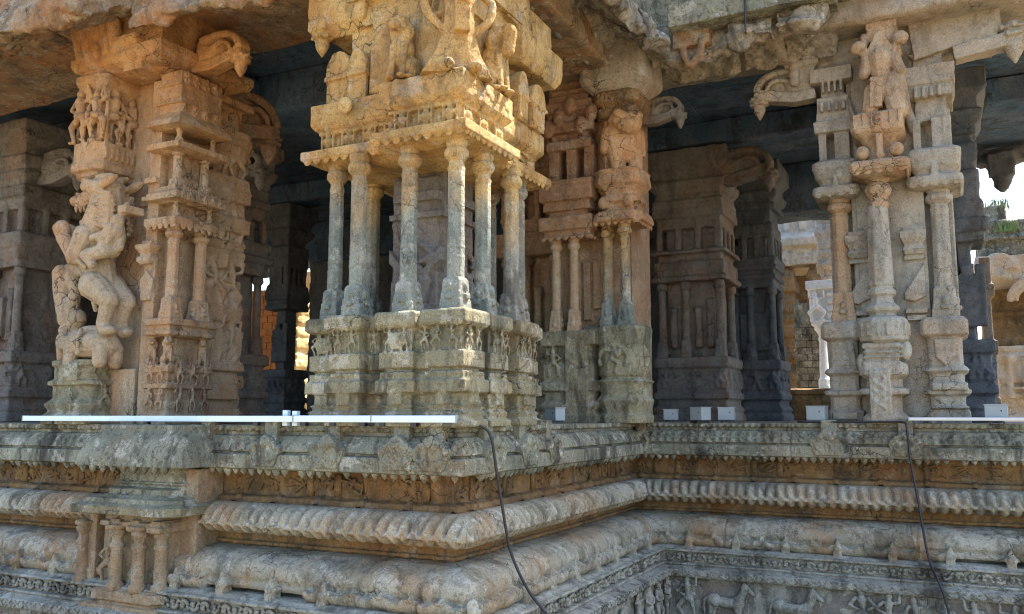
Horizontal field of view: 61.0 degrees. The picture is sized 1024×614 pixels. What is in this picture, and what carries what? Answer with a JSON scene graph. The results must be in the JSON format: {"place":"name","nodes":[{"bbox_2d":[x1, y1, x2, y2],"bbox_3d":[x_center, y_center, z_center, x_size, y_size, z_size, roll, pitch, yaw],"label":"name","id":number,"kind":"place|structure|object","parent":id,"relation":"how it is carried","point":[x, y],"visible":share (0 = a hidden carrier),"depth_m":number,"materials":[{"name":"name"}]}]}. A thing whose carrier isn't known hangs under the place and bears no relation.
{"place":"outdoors","nodes":[
{"label":"outdoors","id":0,"kind":"place"},
{"bbox_2d":[252,162,1023,338],"label":"sky","id":1,"kind":"structure","parent":0,"point":[1015,193],"materials":[{"name":"white"}]},
{"bbox_2d":[778,220,821,388],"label":"ruined hall","id":2,"kind":"structure","parent":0,"point":[799,247],"depth_m":17.06,"materials":[{"name":"stone"}]},
{"bbox_2d":[794,303,819,388],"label":"brick wall","id":3,"kind":"structure","parent":0,"point":[807,355],"depth_m":15.71,"materials":[{"name":"stone"}]},
{"bbox_2d":[805,279,832,387],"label":"white pillar","id":4,"kind":"structure","parent":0,"point":[820,297],"depth_m":14.25,"materials":[{"name":"stone"}]},
{"bbox_2d":[814,220,831,365],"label":"broken pier","id":5,"kind":"structure","parent":0,"point":[823,240],"depth_m":14.89,"materials":[{"name":"stone"}]},
{"bbox_3d":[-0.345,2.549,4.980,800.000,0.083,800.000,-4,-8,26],"label":"ground","id":6,"kind":"structure","parent":0,"visible":0},
{"bbox_2d":[251,290,277,379],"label":"brick pier","id":7,"kind":"structure","parent":6,"relation":"on","point":[268,320],"depth_m":18.78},
{"bbox_2d":[294,271,310,409],"bbox_3d":[-3.838,1.905,20.569,0.987,5.202,4.749,-4,-8,26],"label":"sunlit ruin","id":8,"kind":"object","parent":6,"relation":"on","point":[301,346],"visible":0.05,"depth_m":18.63,"materials":[{"name":"beige stone"}]},
{"bbox_2d":[0,420,1023,613],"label":"temple platform","id":9,"kind":"structure","parent":6,"relation":"on","point":[739,517],"depth_m":6.26,"materials":[{"name":"stone"}]},
{"bbox_2d":[0,117,84,421],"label":"dim pier","id":10,"kind":"structure","parent":9,"relation":"on","point":[40,183],"depth_m":9.90,"materials":[{"name":"stone"}]},
{"bbox_2d":[22,415,291,425],"bbox_3d":[-2.597,0.805,6.190,2.698,0.067,0.054,-4,-8,26],"label":"light strip","id":11,"kind":"object","parent":9,"relation":"attached to","point":[256,420],"visible":0.86,"depth_m":6.07,"materials":[{"name":"white paint"}]},
{"bbox_2d":[41,14,282,424],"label":"carved pillar","id":12,"kind":"structure","parent":9,"relation":"on","point":[173,121],"depth_m":6.80,"materials":[{"name":"stone"}]},
{"bbox_2d":[235,141,283,415],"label":"dim pier","id":13,"kind":"structure","parent":9,"relation":"on","point":[261,176],"depth_m":10.34,"materials":[{"name":"stone"}]},
{"bbox_2d":[282,410,290,425],"bbox_3d":[-1.475,0.725,5.679,0.040,0.100,0.035,-4,-8,26],"label":"junction box","id":14,"kind":"object","parent":9,"relation":"attached to","point":[286,412],"visible":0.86,"depth_m":5.67,"materials":[{"name":"white paint"}]},
{"bbox_2d":[263,203,318,415],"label":"dim pier","id":15,"kind":"structure","parent":9,"relation":"on","point":[290,235],"depth_m":13.77,"materials":[{"name":"grey stone"}]},
{"bbox_2d":[292,411,299,425],"bbox_3d":[-1.403,0.723,5.643,0.040,0.095,0.035,-4,-8,26],"label":"junction box","id":16,"kind":"object","parent":9,"relation":"attached to","point":[295,413],"visible":0.68,"depth_m":5.63,"materials":[{"name":"white paint"}]},
{"bbox_2d":[292,415,369,425],"bbox_3d":[-1.121,0.712,5.455,0.614,0.069,0.054,-4,-8,26],"label":"light strip","id":17,"kind":"object","parent":9,"relation":"attached to","point":[332,420],"visible":0.9,"depth_m":5.44,"materials":[{"name":"white paint"}]},
{"bbox_2d":[370,415,458,426],"bbox_3d":[-0.581,0.678,5.184,0.605,0.069,0.054,-4,-8,26],"label":"light strip","id":18,"kind":"object","parent":9,"relation":"attached to","point":[414,420],"visible":1,"depth_m":5.16,"materials":[{"name":"white paint"}]},
{"bbox_2d":[300,0,562,427],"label":"cluster pillar","id":19,"kind":"structure","parent":9,"relation":"on","point":[429,116],"depth_m":5.66,"materials":[{"name":"stone"}]},
{"bbox_2d":[477,424,548,613],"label":"cable","id":20,"kind":"object","parent":9,"relation":"hanging from","point":[486,429],"visible":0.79,"depth_m":5.19,"materials":[{"name":"black rubber"}]},
{"bbox_2d":[496,102,551,417],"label":"dim pier","id":21,"kind":"structure","parent":9,"relation":"on","point":[538,274],"depth_m":9.10,"materials":[{"name":"stone"}]},
{"bbox_2d":[81,143,1023,414],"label":"wall","id":22,"kind":"structure","parent":9,"relation":"on","point":[1001,163],"depth_m":13.80,"materials":[{"name":"grey stone"}]},
{"bbox_2d":[0,0,1023,271],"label":"hall roof","id":23,"kind":"structure","parent":22,"relation":"on","point":[712,60],"depth_m":7.98,"materials":[{"name":"stone"}]},
{"bbox_2d":[744,0,746,32],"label":"cord","id":24,"kind":"object","parent":23,"relation":"hanging from","point":[745,15],"visible":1,"depth_m":7.31,"materials":[{"name":"black rubber"}]},
{"bbox_2d":[545,407,565,423],"bbox_3d":[0.339,0.876,7.027,0.138,0.128,0.139,5,-9,-37],"label":"flood lamp","id":25,"kind":"object","parent":9,"relation":"on","point":[555,415],"visible":0.9,"depth_m":6.99,"materials":[{"name":"grey metal"}]},
{"bbox_2d":[538,38,686,422],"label":"lion pier","id":26,"kind":"structure","parent":9,"relation":"on","point":[595,227],"depth_m":7.99,"materials":[{"name":"stone"}]},
{"bbox_2d":[663,409,678,421],"bbox_3d":[1.477,1.012,8.092,0.132,0.122,0.133,-3,-8,20],"label":"flood lamp","id":27,"kind":"object","parent":9,"relation":"on","point":[670,414],"visible":1,"depth_m":8.06,"materials":[{"name":"grey metal"}]},
{"bbox_2d":[689,407,711,422],"bbox_3d":[1.676,0.964,7.774,0.150,0.140,0.153,4,-8,-32],"label":"flood lamp","id":28,"kind":"object","parent":9,"relation":"on","point":[700,414],"visible":1,"depth_m":7.73,"materials":[{"name":"grey metal"}]},
{"bbox_2d":[648,143,778,420],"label":"dim pier","id":29,"kind":"structure","parent":9,"relation":"on","point":[694,191],"depth_m":10.82,"materials":[{"name":"stone"}]},
{"bbox_2d":[717,407,735,422],"bbox_3d":[1.947,0.979,7.893,0.153,0.140,0.150,-3,-8,20],"label":"flood lamp","id":30,"kind":"object","parent":9,"relation":"on","point":[726,413],"visible":1,"depth_m":7.85,"materials":[{"name":"grey metal"}]},
{"bbox_2d":[733,158,793,420],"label":"dim pier","id":31,"kind":"structure","parent":9,"relation":"on","point":[760,267],"depth_m":11.41,"materials":[{"name":"grey stone"}]},
{"bbox_2d":[789,388,830,419],"bbox_3d":[4.281,1.421,12.678,1.060,0.469,0.666,-4,-8,26],"label":"step","id":32,"kind":"object","parent":9,"relation":"on","point":[802,398],"visible":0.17,"depth_m":12.41,"materials":[{"name":"stone"}]},
{"bbox_2d":[805,406,828,419],"bbox_3d":[2.583,0.910,7.366,0.160,0.146,0.155,-5,-9,35],"label":"flood lamp","id":33,"kind":"object","parent":9,"relation":"on","point":[816,412],"visible":0.91,"depth_m":7.33,"materials":[{"name":"grey metal"}]},
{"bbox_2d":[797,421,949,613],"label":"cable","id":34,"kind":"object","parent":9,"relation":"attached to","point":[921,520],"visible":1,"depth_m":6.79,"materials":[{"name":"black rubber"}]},
{"bbox_2d":[749,9,1023,423],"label":"statue pier","id":35,"kind":"structure","parent":9,"relation":"on","point":[888,174],"depth_m":7.35,"materials":[{"name":"stone"}]},
{"bbox_2d":[908,417,1023,423],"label":"light strip","id":36,"kind":"object","parent":9,"relation":"attached to","point":[939,420],"visible":1,"depth_m":6.77,"materials":[{"name":"metal"}]},
{"bbox_2d":[950,65,1002,422],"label":"dim pier","id":37,"kind":"structure","parent":9,"relation":"on","point":[971,222],"depth_m":8.31,"materials":[{"name":"grey stone"}]},
{"bbox_2d":[978,257,1001,403],"bbox_3d":[6.734,0.438,12.264,0.208,2.304,0.268,-4,-8,26],"label":"corner post","id":38,"kind":"object","parent":9,"relation":"on","point":[990,293],"visible":0.4,"depth_m":12.22,"materials":[{"name":"grey stone"}]},
{"bbox_2d":[983,404,1007,423],"bbox_3d":[3.769,0.832,6.766,0.167,0.152,0.160,-4,-8,29],"label":"flood lamp","id":39,"kind":"object","parent":9,"relation":"on","point":[995,410],"visible":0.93,"depth_m":6.72,"materials":[{"name":"grey metal"}]},
{"bbox_2d":[972,263,977,338],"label":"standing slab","id":40,"kind":"structure","parent":6,"relation":"on","point":[973,271],"depth_m":12.54,"materials":[{"name":"stone"}]},
{"bbox_2d":[973,204,1023,416],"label":"ruined gateway","id":41,"kind":"object","parent":6,"relation":"on","point":[1003,252],"visible":0.42,"depth_m":15.54,"materials":[{"name":"stone"}]},
{"bbox_2d":[984,195,1009,208],"bbox_3d":[8.839,-1.894,15.888,0.441,0.224,0.267,-4,-8,26],"label":"weed","id":42,"kind":"object","parent":41,"relation":"on","point":[993,201],"visible":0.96,"depth_m":15.82,"materials":[{"name":"green plant"}]},
{"bbox_2d":[993,219,1021,231],"bbox_3d":[8.868,-1.460,15.559,0.452,0.220,0.250,-6,-9,41],"label":"weed","id":43,"kind":"object","parent":41,"relation":"on","point":[1006,228],"visible":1,"depth_m":15.53,"materials":[{"name":"green plant"}]}
]}

